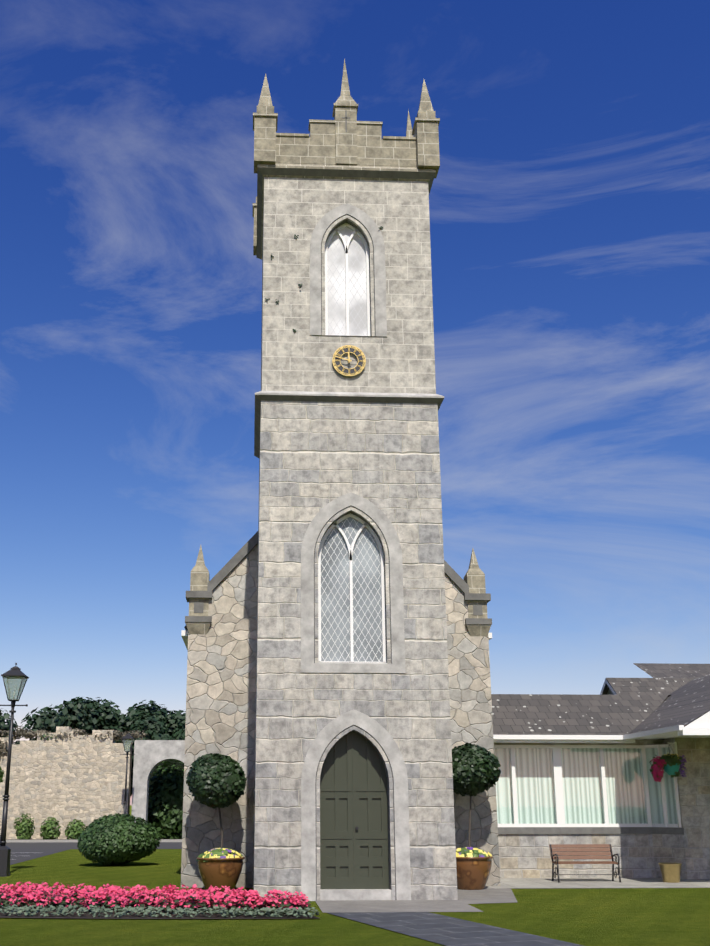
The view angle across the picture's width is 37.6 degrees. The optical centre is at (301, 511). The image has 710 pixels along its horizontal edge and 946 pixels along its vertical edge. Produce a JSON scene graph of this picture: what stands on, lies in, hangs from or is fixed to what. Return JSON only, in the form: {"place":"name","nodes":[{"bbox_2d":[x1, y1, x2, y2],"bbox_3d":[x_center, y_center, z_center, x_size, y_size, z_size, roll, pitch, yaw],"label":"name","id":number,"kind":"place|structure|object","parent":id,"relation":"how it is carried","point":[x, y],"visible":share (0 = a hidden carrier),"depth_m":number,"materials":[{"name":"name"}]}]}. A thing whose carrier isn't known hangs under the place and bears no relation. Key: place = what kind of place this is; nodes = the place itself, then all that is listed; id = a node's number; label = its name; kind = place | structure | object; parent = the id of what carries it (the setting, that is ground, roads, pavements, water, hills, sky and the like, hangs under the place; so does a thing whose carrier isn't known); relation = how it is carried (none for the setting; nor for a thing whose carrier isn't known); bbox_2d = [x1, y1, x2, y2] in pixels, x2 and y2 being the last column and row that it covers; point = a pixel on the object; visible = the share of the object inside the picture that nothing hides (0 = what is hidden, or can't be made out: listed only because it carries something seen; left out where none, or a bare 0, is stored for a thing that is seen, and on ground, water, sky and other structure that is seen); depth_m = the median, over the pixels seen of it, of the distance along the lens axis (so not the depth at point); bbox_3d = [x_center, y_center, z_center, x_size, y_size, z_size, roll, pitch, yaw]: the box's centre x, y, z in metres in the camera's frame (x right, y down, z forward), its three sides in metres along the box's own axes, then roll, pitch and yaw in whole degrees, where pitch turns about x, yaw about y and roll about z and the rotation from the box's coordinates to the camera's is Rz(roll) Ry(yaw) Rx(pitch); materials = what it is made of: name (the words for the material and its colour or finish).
{"place":"outdoors","nodes":[
{"label":"outdoors","id":0,"kind":"place"},
{"bbox_2d":[0,766,4,782],"bbox_3d":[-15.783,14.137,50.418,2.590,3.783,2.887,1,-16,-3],"label":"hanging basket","id":1,"kind":"object","parent":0,"point":[1,774],"visible":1,"depth_m":50.64,"materials":[{"name":"green plant"}]},
{"bbox_2d":[0,726,184,838],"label":"old wall","id":2,"kind":"structure","parent":0,"point":[64,782],"depth_m":54.37,"materials":[{"name":"stone"}]},
{"bbox_2d":[0,726,147,758],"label":"wall ivy","id":3,"kind":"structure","parent":2,"relation":"attached to","point":[26,733],"depth_m":54.95,"materials":[{"name":"green plant"}]},
{"bbox_2d":[6,842,181,864],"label":"road","id":4,"kind":"structure","parent":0,"point":[22,851],"depth_m":45.07,"materials":[{"name":"grey asphalt"}]},
{"bbox_2d":[120,732,134,816],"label":"lamp post","id":5,"kind":"object","parent":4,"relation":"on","point":[128,740],"visible":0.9,"depth_m":52.59,"materials":[{"name":"black metal"}]},
{"bbox_2d":[0,805,709,945],"bbox_3d":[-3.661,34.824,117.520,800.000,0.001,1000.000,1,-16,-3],"label":"lawn","id":6,"kind":"structure","parent":0,"point":[631,916],"depth_m":17.62,"materials":[{"name":"green plant"}]},
{"bbox_2d":[0,710,24,743],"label":"tree","id":7,"kind":"object","parent":6,"relation":"on","point":[3,718],"visible":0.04,"depth_m":60.06,"materials":[{"name":"green plant"}]},
{"bbox_2d":[0,663,28,876],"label":"lamp post","id":8,"kind":"object","parent":6,"relation":"on","point":[15,678],"visible":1,"depth_m":29.29,"materials":[{"name":"black metal"}]},
{"bbox_2d":[13,813,34,839],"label":"border shrub","id":9,"kind":"object","parent":6,"relation":"on","point":[24,830],"visible":0.98,"depth_m":52.43,"materials":[{"name":"green plant"}]},
{"bbox_2d":[40,817,60,839],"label":"border shrub","id":10,"kind":"object","parent":6,"relation":"on","point":[48,830],"visible":0.98,"depth_m":52.46,"materials":[{"name":"green plant"}]},
{"bbox_2d":[21,705,90,740],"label":"tree","id":11,"kind":"object","parent":6,"relation":"on","point":[42,721],"visible":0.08,"depth_m":62.17,"materials":[{"name":"green plant"}]},
{"bbox_2d":[65,819,84,839],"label":"border shrub","id":12,"kind":"object","parent":6,"relation":"on","point":[74,830],"visible":0.9,"depth_m":52.46,"materials":[{"name":"green plant"}]},
{"bbox_2d":[51,697,125,742],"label":"tree","id":13,"kind":"object","parent":6,"relation":"on","point":[87,716],"visible":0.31,"depth_m":59.31,"materials":[{"name":"green plant"}]},
{"bbox_2d":[6,839,181,841],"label":"kerb border","id":14,"kind":"object","parent":6,"relation":"on","point":[66,840],"depth_m":51.89,"materials":[{"name":"concrete"}]},
{"bbox_2d":[77,813,160,865],"bbox_3d":[-5.857,10.503,33.340,2.637,1.620,2.409,1,-16,-3],"label":"bush","id":15,"kind":"object","parent":6,"relation":"on","point":[115,839],"visible":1,"depth_m":32.65,"materials":[{"name":"green plant"}]},
{"bbox_2d":[103,700,170,795],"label":"tree","id":16,"kind":"object","parent":6,"relation":"on","point":[135,712],"visible":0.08,"depth_m":60.43,"materials":[{"name":"green plant"}]},
{"bbox_2d":[126,710,185,772],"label":"tree","id":17,"kind":"object","parent":6,"relation":"on","point":[153,727],"visible":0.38,"depth_m":59.54,"materials":[{"name":"green plant"}]},
{"bbox_2d":[0,881,318,918],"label":"flower bed begonias","id":18,"kind":"object","parent":6,"relation":"on","point":[24,900],"visible":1,"depth_m":18.75,"materials":[{"name":"plant"}]},
{"bbox_2d":[148,759,183,838],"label":"archway","id":19,"kind":"object","parent":6,"relation":"on","point":[165,800],"visible":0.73,"depth_m":56.31,"materials":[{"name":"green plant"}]},
{"bbox_2d":[171,722,185,739],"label":"tree","id":20,"kind":"object","parent":6,"relation":"on","point":[179,734],"visible":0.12,"depth_m":59.79,"materials":[{"name":"green plant"}]},
{"bbox_2d":[186,753,246,891],"bbox_3d":[-2.000,7.167,24.102,1.437,3.059,1.614,1,-16,-3],"label":"potted topiary","id":21,"kind":"object","parent":6,"relation":"on","point":[215,780],"visible":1,"depth_m":23.69,"materials":[{"name":"green plant"}]},
{"bbox_2d":[181,544,500,887],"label":"nave walls","id":22,"kind":"structure","parent":6,"relation":"on","point":[221,689],"depth_m":25.76,"materials":[{"name":"beige stone"}]},
{"bbox_2d":[181,531,491,650],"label":"gable coping pinnacles","id":23,"kind":"object","parent":22,"relation":"on","point":[471,586],"visible":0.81,"depth_m":26.56,"materials":[{"name":"grey stone"}]},
{"bbox_2d":[253,58,457,900],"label":"church tower","id":24,"kind":"structure","parent":6,"relation":"on","point":[354,798],"depth_m":23.53,"materials":[{"name":"stone"}]},
{"bbox_2d":[325,223,370,335],"bbox_3d":[1.100,-5.647,25.418,1.300,3.370,0.110,1,-16,-3],"label":"arched window","id":25,"kind":"structure","parent":24,"relation":"in","point":[347,283],"depth_m":25.39,"materials":[{"name":"white glass"}]},
{"bbox_2d":[318,513,385,661],"bbox_3d":[1.102,1.699,23.316,1.700,3.670,0.110,1,-16,-3],"label":"arched window","id":26,"kind":"structure","parent":24,"relation":"in","point":[351,586],"depth_m":23.27,"materials":[{"name":"grey glass"}]},
{"bbox_2d":[320,731,391,899],"bbox_3d":[1.103,6.301,22.006,1.800,3.600,0.400,1,-16,-3],"label":"tower door","id":27,"kind":"structure","parent":24,"relation":"in","point":[354,844],"depth_m":22.02,"materials":[{"name":"green paint"}]},
{"bbox_2d":[329,912,582,945],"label":"slate path","id":28,"kind":"structure","parent":6,"relation":"on","point":[441,929],"depth_m":16.28,"materials":[{"name":"grey stone"}]},
{"bbox_2d":[0,0,709,804],"label":"sky","id":29,"kind":"structure","parent":0,"point":[569,196],"materials":[{"name":"blue"}]},
{"bbox_2d":[315,888,516,912],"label":"apron paving","id":30,"kind":"structure","parent":0,"point":[466,898],"depth_m":20.65,"materials":[{"name":"stone"}]},
{"bbox_2d":[452,743,500,889],"bbox_3d":[4.018,7.143,24.515,1.436,3.327,1.243,1,-16,-3],"label":"potted topiary","id":31,"kind":"object","parent":30,"relation":"on","point":[476,770],"visible":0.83,"depth_m":24.28,"materials":[{"name":"green plant"}]},
{"bbox_2d":[484,877,709,888],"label":"terrace paving","id":32,"kind":"structure","parent":0,"point":[546,883],"depth_m":25.55,"materials":[{"name":"grey concrete"}]},
{"bbox_2d":[549,844,620,882],"bbox_3d":[7.156,8.891,26.267,1.610,0.914,0.648,1,-16,-3],"label":"cast iron bench","id":33,"kind":"object","parent":32,"relation":"on","point":[578,851],"visible":0.94,"depth_m":26.52,"materials":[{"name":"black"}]},
{"bbox_2d":[658,863,681,882],"bbox_3d":[9.242,9.042,26.041,0.570,0.450,0.570,1,-16,-3],"label":"planter pot","id":34,"kind":"object","parent":32,"relation":"on","point":[670,872],"visible":1,"depth_m":25.86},
{"bbox_2d":[494,738,709,878],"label":"hotel walls","id":35,"kind":"structure","parent":0,"point":[642,852],"depth_m":27.61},
{"bbox_2d":[494,744,681,827],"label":"hotel window","id":36,"kind":"structure","parent":35,"relation":"in","point":[577,786],"depth_m":28.31,"materials":[{"name":"glass"}]},
{"bbox_2d":[491,663,709,742],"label":"roof","id":37,"kind":"structure","parent":35,"relation":"on","point":[667,701],"depth_m":29.32,"materials":[{"name":"grey tile"}]},
{"bbox_2d":[649,742,686,781],"bbox_3d":[9.669,6.597,27.442,0.947,1.048,0.645,8,-18,-27],"label":"hanging basket","id":38,"kind":"object","parent":37,"relation":"attached to","point":[669,764],"visible":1,"depth_m":27.31,"materials":[{"name":"multicoloured plant"}]}
]}

